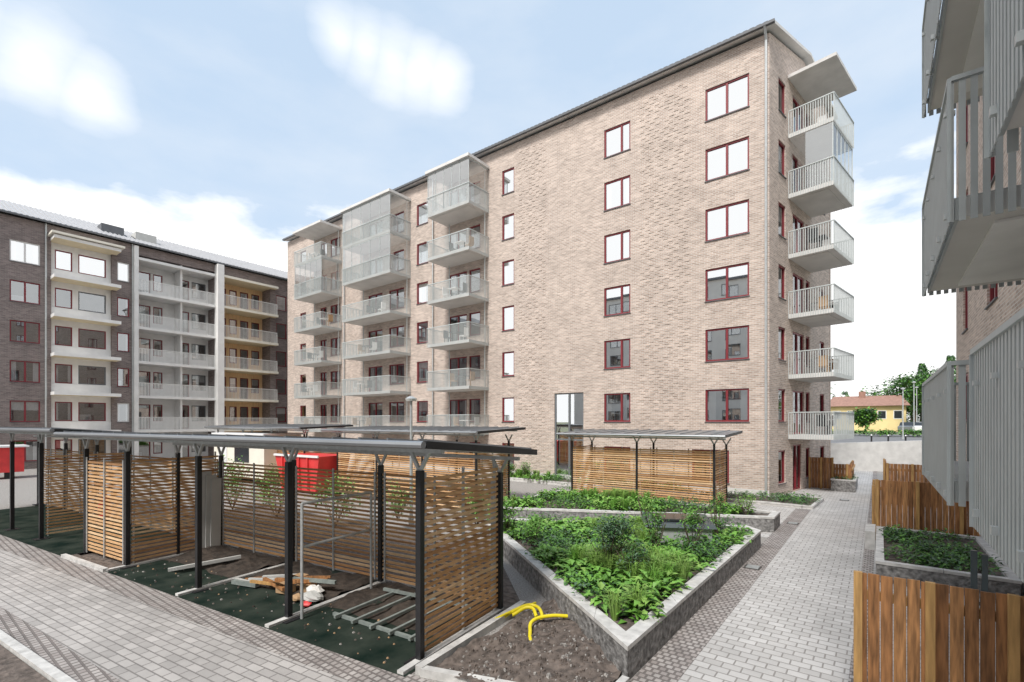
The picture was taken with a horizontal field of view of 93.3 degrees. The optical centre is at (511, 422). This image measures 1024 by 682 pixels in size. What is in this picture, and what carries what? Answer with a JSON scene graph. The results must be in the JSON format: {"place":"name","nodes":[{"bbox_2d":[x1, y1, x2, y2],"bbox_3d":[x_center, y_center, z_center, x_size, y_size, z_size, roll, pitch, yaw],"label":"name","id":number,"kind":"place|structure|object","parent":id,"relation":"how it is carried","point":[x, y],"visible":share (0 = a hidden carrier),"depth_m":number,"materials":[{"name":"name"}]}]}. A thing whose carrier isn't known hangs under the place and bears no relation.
{"place":"outdoors","nodes":[
{"label":"outdoors","id":0,"kind":"place"},
{"bbox_2d":[98,494,110,523],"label":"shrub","id":1,"kind":"object","parent":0,"point":[105,509],"visible":0.15,"depth_m":15.72,"materials":[{"name":"plant"}]},
{"bbox_2d":[51,242,261,466],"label":"loggia walls","id":2,"kind":"structure","parent":0,"point":[167,378],"depth_m":43.32,"materials":[{"name":"paint"}]},
{"bbox_2d":[0,549,350,681],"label":"footpath","id":3,"kind":"structure","parent":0,"point":[121,638],"depth_m":7.66,"materials":[{"name":"concrete"}]},
{"bbox_2d":[0,645,49,681],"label":"soil bed","id":4,"kind":"object","parent":3,"relation":"on","point":[13,668],"depth_m":6.53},
{"bbox_2d":[0,629,76,681],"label":"kerb","id":5,"kind":"structure","parent":3,"relation":"on","point":[39,664],"depth_m":6.73,"materials":[{"name":"concrete"}]},
{"bbox_2d":[0,606,120,681],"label":"cobble strip","id":6,"kind":"object","parent":3,"relation":"on","point":[68,662],"depth_m":7.14,"materials":[{"name":"stone"}]},
{"bbox_2d":[0,535,430,681],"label":"cobble strip","id":7,"kind":"object","parent":3,"relation":"on","point":[335,664],"depth_m":8.18,"materials":[{"name":"stone"}]},
{"bbox_2d":[0,459,948,681],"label":"courtyard ground","id":8,"kind":"structure","parent":0,"point":[26,496],"depth_m":21.03,"materials":[{"name":"concrete"}]},
{"bbox_2d":[0,444,28,478],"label":"site trailer","id":9,"kind":"object","parent":8,"relation":"on","point":[5,459],"visible":0.81,"depth_m":29.05,"materials":[{"name":"red paint"}]},
{"bbox_2d":[0,427,174,555],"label":"slatted bike shelter","id":10,"kind":"object","parent":8,"relation":"on","point":[51,528],"visible":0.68,"depth_m":14.89,"materials":[{"name":"wood"}]},
{"bbox_2d":[0,199,287,466],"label":"roof","id":11,"kind":"structure","parent":8,"relation":"on","point":[103,230],"depth_m":40.20,"materials":[{"name":"metal"}]},
{"bbox_2d":[211,432,302,485],"bbox_3d":[-14.731,2.000,27.934,5.200,2.800,2.400,0,0,31],"label":"site cabin","id":12,"kind":"object","parent":8,"relation":"on","point":[256,456],"visible":0.31,"depth_m":26.45,"materials":[{"name":"white paint"}]},
{"bbox_2d":[204,424,352,482],"bbox_3d":[-13.950,1.750,28.367,10.450,3.300,3.210,0,0,35],"label":"slatted bike shelter","id":13,"kind":"object","parent":8,"relation":"on","point":[278,427],"visible":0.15,"depth_m":26.62,"materials":[{"name":"black metal"}]},
{"bbox_2d":[53,431,536,676],"bbox_3d":[-5.529,1.810,10.507,12.000,3.201,3.210,0,0,30],"label":"slatted bike shelter","id":14,"kind":"object","parent":8,"relation":"on","point":[151,562],"visible":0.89,"depth_m":9.67,"materials":[{"name":"wood"}]},
{"bbox_2d":[202,471,221,547],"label":"leaning boards","id":15,"kind":"object","parent":14,"relation":"on","point":[211,509],"visible":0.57,"depth_m":12.77,"materials":[{"name":"wood"}]},
{"bbox_2d":[168,555,336,590],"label":"timber offcuts","id":16,"kind":"object","parent":14,"relation":"on","point":[254,582],"visible":0.84,"depth_m":9.89,"materials":[{"name":"wood"}]},
{"bbox_2d":[270,573,316,593],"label":"cardboard boxes","id":17,"kind":"object","parent":14,"relation":"on","point":[294,586],"visible":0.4,"depth_m":9.55,"materials":[{"name":"cardboard"}]},
{"bbox_2d":[293,585,324,606],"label":"crumpled plastic bags","id":18,"kind":"object","parent":14,"relation":"on","point":[313,593],"visible":0.87,"depth_m":9.07,"materials":[{"name":"white plastic"}]},
{"bbox_2d":[300,491,372,618],"bbox_3d":[-3.220,2.377,9.007,0.052,2.006,1.632,0,0,30],"label":"galvanised pipe frame","id":19,"kind":"object","parent":14,"relation":"on","point":[302,545],"visible":0.91,"depth_m":8.64,"materials":[{"name":"metal"}]},
{"bbox_2d":[333,587,471,640],"bbox_3d":[-1.939,3.290,8.424,2.102,0.170,1.407,0,0,30],"label":"bike rack","id":20,"kind":"object","parent":14,"relation":"on","point":[377,626],"visible":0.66,"depth_m":8.32,"materials":[{"name":"metal"}]},
{"bbox_2d":[274,453,349,491],"bbox_3d":[-9.916,2.425,23.956,3.400,1.750,1.880,0,0,31],"label":"red skip container","id":21,"kind":"object","parent":8,"relation":"on","point":[318,460],"visible":0.54,"depth_m":22.98,"materials":[{"name":"metal"}]},
{"bbox_2d":[155,506,524,611],"bbox_3d":[-5.038,3.388,14.294,15.048,0.001,3.892,0,0,33],"label":"soil bed","id":22,"kind":"object","parent":8,"relation":"on","point":[510,597],"visible":0.33,"depth_m":13.41,"materials":[{"name":"soil"}]},
{"bbox_2d":[218,455,252,509],"bbox_3d":[-10.876,2.304,18.659,1.960,2.203,1.596,0,0,37],"label":"shrub","id":23,"kind":"object","parent":22,"relation":"on","point":[234,481],"visible":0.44,"depth_m":18.66,"materials":[{"name":"green plant"}]},
{"bbox_2d":[247,463,305,516],"bbox_3d":[-8.499,2.412,17.009,1.856,1.987,1.624,0,0,2],"label":"shrub","id":24,"kind":"object","parent":22,"relation":"on","point":[270,490],"visible":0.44,"depth_m":17.03,"materials":[{"name":"green plant"}]},
{"bbox_2d":[312,471,367,525],"bbox_3d":[-5.634,2.498,15.708,1.678,1.815,1.992,0,0,37],"label":"shrub","id":25,"kind":"object","parent":22,"relation":"on","point":[335,496],"visible":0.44,"depth_m":15.59,"materials":[{"name":"green plant"}]},
{"bbox_2d":[386,478,414,517],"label":"shrub","id":26,"kind":"object","parent":22,"relation":"on","point":[400,504],"visible":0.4,"depth_m":15.12,"materials":[{"name":"green plant"}]},
{"bbox_2d":[405,396,416,524],"bbox_3d":[-3.328,1.270,15.959,0.400,4.260,0.400,0,0,37],"label":"street lamp","id":27,"kind":"object","parent":8,"relation":"on","point":[410,398],"visible":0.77,"depth_m":15.92,"materials":[{"name":"metal"}]},
{"bbox_2d":[321,426,525,513],"bbox_3d":[-4.221,1.785,21.337,9.450,3.230,3.210,0,0,35],"label":"slatted bike shelter","id":28,"kind":"object","parent":8,"relation":"on","point":[473,431],"visible":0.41,"depth_m":20.45,"materials":[{"name":"wood"}]},
{"bbox_2d":[496,602,535,617],"bbox_3d":[-0.022,3.304,8.359,1.321,0.136,0.101,0,0,-44],"label":"yellow drain hose","id":29,"kind":"object","parent":8,"relation":"on","point":[506,613],"visible":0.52,"depth_m":8.22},
{"bbox_2d":[415,600,629,681],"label":"kerb","id":30,"kind":"structure","parent":8,"relation":"on","point":[426,668],"depth_m":6.74,"materials":[{"name":"concrete"}]},
{"bbox_2d":[435,598,620,681],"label":"soil bed","id":31,"kind":"object","parent":8,"relation":"on","point":[455,659],"visible":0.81,"depth_m":6.89,"materials":[{"name":"soil"}]},
{"bbox_2d":[505,603,543,619],"bbox_3d":[0.125,3.298,8.318,0.843,0.222,0.485,0,0,5],"label":"yellow drain hose","id":32,"kind":"object","parent":31,"relation":"on","point":[534,606],"visible":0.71,"depth_m":8.38,"materials":[{"name":"plastic"}]},
{"bbox_2d":[512,605,537,616],"bbox_3d":[0.239,3.249,8.301,0.467,0.158,0.219,0,0,16],"label":"yellow drain hose","id":33,"kind":"object","parent":31,"relation":"on","point":[523,608],"visible":0.96,"depth_m":8.30,"materials":[{"name":"plastic"}]},
{"bbox_2d":[528,614,567,639],"bbox_3d":[0.482,3.284,7.796,0.401,0.189,1.040,0,0,37],"label":"yellow drain hose","id":34,"kind":"object","parent":31,"relation":"on","point":[533,620],"visible":0.94,"depth_m":7.97,"materials":[{"name":"plastic"}]},
{"bbox_2d":[288,33,820,495],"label":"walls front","id":35,"kind":"structure","parent":8,"relation":"on","point":[577,172],"depth_m":26.90,"materials":[{"name":"beige brick"}]},
{"bbox_2d":[292,152,489,434],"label":"balconies front","id":36,"kind":"structure","parent":35,"relation":"attached to","point":[459,168],"depth_m":35.77,"materials":[{"name":"grey metal"}]},
{"bbox_2d":[347,83,688,463],"bbox_3d":[-2.626,-7.158,32.363,28.476,19.316,0.017,0,0,37],"label":"brick relief pattern","id":37,"kind":"object","parent":35,"relation":"attached to","point":[640,272],"visible":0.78,"depth_m":24.97},
{"bbox_2d":[300,73,749,483],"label":"windows","id":38,"kind":"structure","parent":35,"relation":"attached to","point":[731,281],"depth_m":26.24,"materials":[{"name":"glass"}]},
{"bbox_2d":[282,18,835,494],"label":"roof","id":39,"kind":"structure","parent":35,"relation":"attached to","point":[784,36],"depth_m":24.70,"materials":[{"name":"metal"}]},
{"bbox_2d":[769,33,830,495],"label":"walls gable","id":40,"kind":"structure","parent":35,"relation":"attached to","point":[784,61],"depth_m":23.16,"materials":[{"name":"beige brick"}]},
{"bbox_2d":[778,78,824,489],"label":"windows","id":41,"kind":"structure","parent":40,"relation":"attached to","point":[796,163],"depth_m":24.48,"materials":[{"name":"glass"}]},
{"bbox_2d":[788,51,856,439],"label":"balconies","id":42,"kind":"structure","parent":40,"relation":"attached to","point":[823,81],"depth_m":22.99,"materials":[{"name":"grey metal"}]},
{"bbox_2d":[507,474,696,495],"bbox_3d":[4.040,3.329,25.997,11.030,0.263,1.730,0,0,37],"label":"stone planter","id":43,"kind":"object","parent":8,"relation":"on","point":[540,481],"visible":0.24,"depth_m":26.18,"materials":[{"name":"stone"}]},
{"bbox_2d":[507,464,517,472],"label":"shrub","id":44,"kind":"object","parent":43,"relation":"on","point":[511,468],"visible":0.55,"depth_m":28.77,"materials":[{"name":"green plant"}]},
{"bbox_2d":[517,460,533,474],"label":"shrub","id":45,"kind":"object","parent":43,"relation":"on","point":[523,468],"visible":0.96,"depth_m":28.00,"materials":[{"name":"green plant"}]},
{"bbox_2d":[505,468,691,491],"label":"flowerbed plants","id":46,"kind":"object","parent":43,"relation":"in","point":[546,476],"visible":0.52,"depth_m":27.04,"materials":[{"name":"green plant"}]},
{"bbox_2d":[488,518,760,678],"bbox_3d":[1.755,3.159,11.781,6.380,0.483,9.048,0,0,37],"label":"stone planter","id":47,"kind":"object","parent":8,"relation":"on","point":[630,648],"visible":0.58,"depth_m":8.19,"materials":[{"name":"stone"}]},
{"bbox_2d":[461,484,489,523],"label":"shrub","id":48,"kind":"object","parent":47,"relation":"on","point":[474,503],"visible":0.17,"depth_m":14.25,"materials":[{"name":"green plant"}]},
{"bbox_2d":[487,488,524,530],"bbox_3d":[-0.270,2.373,12.869,1.029,1.466,1.205,0,0,-24],"label":"shrub","id":49,"kind":"object","parent":47,"relation":"on","point":[506,510],"visible":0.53,"depth_m":12.77,"materials":[{"name":"green plant"}]},
{"bbox_2d":[518,509,549,547],"bbox_3d":[0.513,2.550,11.512,0.838,0.910,0.779,0,0,-33],"label":"shrub","id":50,"kind":"object","parent":47,"relation":"on","point":[528,532],"visible":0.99,"depth_m":11.50,"materials":[{"name":"green plant"}]},
{"bbox_2d":[587,507,643,561],"bbox_3d":[2.035,2.342,9.668,1.134,1.329,1.299,0,0,5],"label":"shrub","id":51,"kind":"object","parent":47,"relation":"on","point":[612,530],"visible":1,"depth_m":9.59,"materials":[{"name":"green plant"}]},
{"bbox_2d":[503,511,753,623],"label":"flowerbed plants","id":52,"kind":"object","parent":47,"relation":"in","point":[667,568],"visible":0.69,"depth_m":9.64,"materials":[{"name":"green plant"}]},
{"bbox_2d":[614,539,651,577],"bbox_3d":[2.303,2.624,9.170,0.781,0.765,0.747,0,0,0],"label":"shrub","id":53,"kind":"object","parent":47,"relation":"on","point":[635,555],"visible":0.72,"depth_m":9.09,"materials":[{"name":"green plant"}]},
{"bbox_2d":[637,492,657,515],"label":"shrub","id":54,"kind":"object","parent":47,"relation":"on","point":[646,507],"visible":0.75,"depth_m":13.48,"materials":[{"name":"green plant"}]},
{"bbox_2d":[641,504,666,546],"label":"shrub","id":55,"kind":"object","parent":47,"relation":"on","point":[657,524],"visible":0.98,"depth_m":10.80,"materials":[{"name":"green plant"}]},
{"bbox_2d":[641,512,716,544],"bbox_3d":[4.252,2.723,12.466,1.700,0.595,1.200,0,0,10],"label":"ventilation hatch","id":56,"kind":"object","parent":47,"relation":"on","point":[672,525],"visible":0.59,"depth_m":12.01,"materials":[{"name":"metal"}]},
{"bbox_2d":[672,505,709,549],"bbox_3d":[4.172,2.442,11.136,0.906,1.125,0.698,0,0,-28],"label":"shrub","id":57,"kind":"object","parent":47,"relation":"on","point":[691,521],"visible":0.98,"depth_m":11.08,"materials":[{"name":"green plant"}]},
{"bbox_2d":[703,492,729,533],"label":"shrub","id":58,"kind":"object","parent":47,"relation":"on","point":[721,499],"visible":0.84,"depth_m":12.31,"materials":[{"name":"green plant"}]},
{"bbox_2d":[696,492,823,508],"bbox_3d":[10.833,3.379,21.218,4.631,0.243,2.730,0,0,37],"label":"stone planter","id":59,"kind":"object","parent":8,"relation":"on","point":[782,503],"visible":0.48,"depth_m":20.15,"materials":[{"name":"stone"}]},
{"bbox_2d":[695,488,821,504],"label":"flowerbed plants","id":60,"kind":"object","parent":59,"relation":"in","point":[794,498],"visible":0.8,"depth_m":20.59,"materials":[{"name":"green plant"}]},
{"bbox_2d":[865,523,875,550],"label":"concrete block","id":61,"kind":"structure","parent":8,"relation":"on","point":[870,535],"depth_m":12.89,"materials":[{"name":"concrete"}]},
{"bbox_2d":[883,458,885,479],"bbox_3d":[16.417,2.540,21.254,0.152,1.720,2.910,0,0,37],"label":"wooden fence","id":62,"kind":"object","parent":8,"relation":"on","point":[884,469],"visible":0.51,"depth_m":20.46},
{"bbox_2d":[886,463,929,506],"bbox_3d":[16.140,2.540,19.494,1.680,1.720,0.152,0,0,37],"label":"wooden fence","id":63,"kind":"object","parent":8,"relation":"on","point":[896,472],"visible":0.28,"depth_m":19.64,"materials":[{"name":"wood"}]},
{"bbox_2d":[854,570,1023,681],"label":"wooden fence","id":64,"kind":"object","parent":8,"relation":"on","point":[934,605],"visible":1,"depth_m":5.09,"materials":[{"name":"wood"}]},
{"bbox_2d":[956,95,1023,596],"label":"walls","id":65,"kind":"structure","parent":8,"relation":"on","point":[1007,304],"depth_m":13.16,"materials":[{"name":"beige brick"}]},
{"bbox_2d":[922,0,1023,582],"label":"balconies","id":66,"kind":"structure","parent":65,"relation":"attached to","point":[975,238],"depth_m":4.87,"materials":[{"name":"metal"}]},
{"bbox_2d":[961,105,997,421],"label":"windows","id":67,"kind":"structure","parent":65,"relation":"attached to","point":[993,295],"depth_m":15.08,"materials":[{"name":"glass"}]},
{"bbox_2d":[0,0,955,420],"label":"sky","id":68,"kind":"structure","parent":0,"point":[229,128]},
{"bbox_2d":[651,496,795,537],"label":"footpath","id":69,"kind":"structure","parent":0,"point":[786,512],"depth_m":18.83,"materials":[{"name":"concrete"}]},
{"bbox_2d":[484,490,780,531],"bbox_3d":[3.824,3.159,16.269,8.450,0.483,5.289,0,0,37],"label":"stone planter","id":70,"kind":"object","parent":69,"relation":"on","point":[765,520],"visible":0.37,"depth_m":15.98,"materials":[{"name":"stone"}]},
{"bbox_2d":[503,483,756,517],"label":"flowerbed plants","id":71,"kind":"object","parent":70,"relation":"in","point":[621,499],"visible":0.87,"depth_m":17.03,"materials":[{"name":"green plant"}]},
{"bbox_2d":[731,492,755,514],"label":"shrub","id":72,"kind":"object","parent":70,"relation":"on","point":[748,507],"visible":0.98,"depth_m":15.53,"materials":[{"name":"green plant"}]},
{"bbox_2d":[556,429,742,504],"bbox_3d":[5.561,1.850,20.130,6.902,3.100,3.129,0,0,37],"label":"slatted bike shelter","id":73,"kind":"object","parent":69,"relation":"on","point":[594,454],"visible":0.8,"depth_m":19.54,"materials":[{"name":"wood"}]},
{"bbox_2d":[677,470,872,681],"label":"footpath","id":74,"kind":"structure","parent":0,"point":[790,618],"depth_m":8.68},
{"bbox_2d":[630,509,809,681],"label":"cobble strip","id":75,"kind":"object","parent":74,"relation":"on","point":[674,656],"visible":1,"depth_m":8.35,"materials":[{"name":"stone"}]},
{"bbox_2d":[743,564,761,569],"bbox_3d":[5.625,3.385,11.298,0.340,0.030,0.340,0,0,37],"label":"drain grate","id":76,"kind":"object","parent":75,"relation":"on","point":[754,567],"visible":1,"depth_m":11.26,"materials":[{"name":"metal"}]},
{"bbox_2d":[808,457,833,488],"bbox_3d":[15.815,2.590,24.768,1.080,1.620,0.152,0,0,26],"label":"wooden fence","id":77,"kind":"object","parent":74,"relation":"on","point":[821,472],"visible":0.94,"depth_m":24.74,"materials":[{"name":"wood"}]},
{"bbox_2d":[832,463,850,479],"bbox_3d":[16.568,2.740,24.317,0.810,1.320,0.152,0,0,37],"label":"wooden fence","id":78,"kind":"object","parent":74,"relation":"on","point":[842,470],"visible":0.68,"depth_m":24.32,"materials":[{"name":"wood"}]},
{"bbox_2d":[830,475,857,492],"bbox_3d":[17.053,3.099,24.782,1.030,0.603,2.930,0,0,37],"label":"stone planter","id":79,"kind":"object","parent":74,"relation":"on","point":[841,485],"visible":0.68,"depth_m":23.66,"materials":[{"name":"stone"}]},
{"bbox_2d":[832,474,857,479],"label":"flowerbed plants","id":80,"kind":"object","parent":79,"relation":"in","point":[845,477],"visible":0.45,"depth_m":24.01,"materials":[{"name":"green plant"}]},
{"bbox_2d":[850,460,854,478],"bbox_3d":[17.828,2.740,25.330,0.152,1.320,3.110,0,0,37],"label":"wooden fence","id":81,"kind":"object","parent":74,"relation":"on","point":[852,466],"visible":0.57,"depth_m":24.93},
{"bbox_2d":[848,471,876,681],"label":"cobble strip","id":82,"kind":"object","parent":74,"relation":"on","point":[868,562],"visible":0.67,"depth_m":11.44,"materials":[{"name":"stone"}]},
{"bbox_2d":[783,484,814,495],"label":"footpath","id":83,"kind":"structure","parent":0,"point":[806,490],"depth_m":23.73,"materials":[{"name":"concrete"}]},
{"bbox_2d":[831,391,909,430],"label":"yellow house","id":84,"kind":"structure","parent":0,"point":[889,407],"depth_m":73.84,"materials":[{"name":"paint"}]},
{"bbox_2d":[831,431,921,442],"bbox_3d":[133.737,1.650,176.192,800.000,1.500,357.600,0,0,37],"label":"street terrain","id":85,"kind":"structure","parent":0,"point":[876,437],"depth_m":49.83,"materials":[{"name":"asphalt"}]},
{"bbox_2d":[849,406,881,428],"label":"deciduous tree","id":86,"kind":"object","parent":85,"relation":"on","point":[865,417],"visible":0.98,"depth_m":67.12,"materials":[{"name":"green plant"}]},
{"bbox_2d":[831,384,919,421],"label":"distant tree line","id":87,"kind":"object","parent":85,"relation":"on","point":[846,394],"visible":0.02,"depth_m":125.58,"materials":[{"name":"green plant"}]},
{"bbox_2d":[832,428,921,435],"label":"roadside hedge","id":88,"kind":"object","parent":85,"relation":"on","point":[906,432],"visible":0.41,"depth_m":52.48,"materials":[{"name":"green plant"}]},
{"bbox_2d":[868,372,920,421],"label":"deciduous tree","id":89,"kind":"object","parent":85,"relation":"on","point":[887,392],"visible":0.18,"depth_m":78.25,"materials":[{"name":"green plant"}]},
{"bbox_2d":[900,388,904,438],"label":"street lamp","id":90,"kind":"object","parent":85,"relation":"on","point":[902,414],"visible":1,"depth_m":48.21,"materials":[{"name":"metal"}]},
{"bbox_2d":[898,422,912,431],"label":"parked car","id":91,"kind":"object","parent":85,"relation":"on","point":[908,425],"visible":0.32,"depth_m":65.51,"materials":[{"name":"paint"}]},
{"bbox_2d":[893,371,927,421],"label":"deciduous tree","id":92,"kind":"object","parent":85,"relation":"on","point":[905,382],"visible":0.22,"depth_m":75.44,"materials":[{"name":"green plant"}]},
{"bbox_2d":[912,381,915,430],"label":"street lamp","id":93,"kind":"object","parent":85,"relation":"on","point":[913,382],"visible":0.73,"depth_m":53.88,"materials":[{"name":"metal"}]},
{"bbox_2d":[915,387,917,421],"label":"street lamp","id":94,"kind":"object","parent":85,"relation":"on","point":[916,403],"visible":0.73,"depth_m":64.47,"materials":[{"name":"metal"}]},
{"bbox_2d":[906,363,928,421],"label":"conifer tree","id":95,"kind":"object","parent":85,"relation":"on","point":[920,369],"visible":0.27,"depth_m":78.52,"materials":[{"name":"green plant"}]},
{"bbox_2d":[915,422,921,431],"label":"parked car","id":96,"kind":"object","parent":85,"relation":"on","point":[918,425],"visible":0.17,"depth_m":63.26,"materials":[{"name":"white paint"}]},
{"bbox_2d":[901,374,955,414],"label":"deciduous tree","id":97,"kind":"object","parent":85,"relation":"on","point":[909,394],"visible":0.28,"depth_m":67.21,"materials":[{"name":"green plant"}]},
{"bbox_2d":[918,366,954,376],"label":"deciduous tree","id":98,"kind":"object","parent":85,"relation":"on","point":[931,371],"visible":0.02,"depth_m":80.11,"materials":[{"name":"green plant"}]},
{"bbox_2d":[873,506,995,681],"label":"terrace paving","id":99,"kind":"structure","parent":0,"point":[874,572],"depth_m":7.75,"materials":[{"name":"concrete"}]},
{"bbox_2d":[872,479,874,523],"bbox_3d":[11.265,2.640,14.996,0.152,1.520,2.310,0,0,37],"label":"wooden fence","id":100,"kind":"object","parent":99,"relation":"on","point":[873,502],"visible":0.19,"depth_m":14.46,"materials":[{"name":"wood"}]},
{"bbox_2d":[875,479,979,535],"bbox_3d":[11.373,2.520,13.321,2.190,1.760,0.152,0,0,37],"label":"wooden fence","id":101,"kind":"object","parent":99,"relation":"on","point":[930,508],"visible":0.5,"depth_m":13.37,"materials":[{"name":"wood"}]},
{"bbox_2d":[875,526,1021,600],"bbox_3d":[9.931,3.174,11.388,2.180,0.452,4.380,0,0,37],"label":"stone planter","id":102,"kind":"object","parent":99,"relation":"on","point":[1010,582],"visible":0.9,"depth_m":10.01,"materials":[{"name":"stone"}]},
{"bbox_2d":[880,524,1004,575],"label":"flowerbed plants","id":103,"kind":"object","parent":102,"relation":"in","point":[949,557],"visible":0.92,"depth_m":10.96,"materials":[{"name":"green plant"}]},
{"bbox_2d":[970,549,987,605],"bbox_3d":[8.710,2.900,9.019,0.310,1.000,0.160,0,0,37],"label":"green post","id":104,"kind":"object","parent":99,"relation":"on","point":[974,570],"visible":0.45,"depth_m":9.00,"materials":[{"name":"metal"}]},
{"bbox_2d":[944,355,955,381],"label":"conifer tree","id":105,"kind":"object","parent":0,"point":[950,358],"visible":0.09,"depth_m":72.62,"materials":[{"name":"green plant"}]},
{"label":"ground","id":106,"kind":"structure","parent":0,"visible":0},
{"bbox_2d":[0,213,287,468],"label":"walls","id":107,"kind":"structure","parent":106,"relation":"on","point":[21,229],"depth_m":36.27,"materials":[{"name":"brick"}]},
{"bbox_2d":[9,239,286,461],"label":"windows","id":108,"kind":"structure","parent":107,"relation":"attached to","point":[24,332],"depth_m":39.67,"materials":[{"name":"glass"}]},
{"bbox_2d":[48,230,278,457],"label":"loggia slabs","id":109,"kind":"structure","parent":107,"relation":"attached to","point":[177,301],"depth_m":42.58,"materials":[{"name":"concrete"}]},
{"bbox_2d":[831,440,921,472],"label":"concrete ramp wall","id":110,"kind":"structure","parent":106,"relation":"on","point":[866,456],"depth_m":33.54,"materials":[{"name":"concrete"}]}
]}

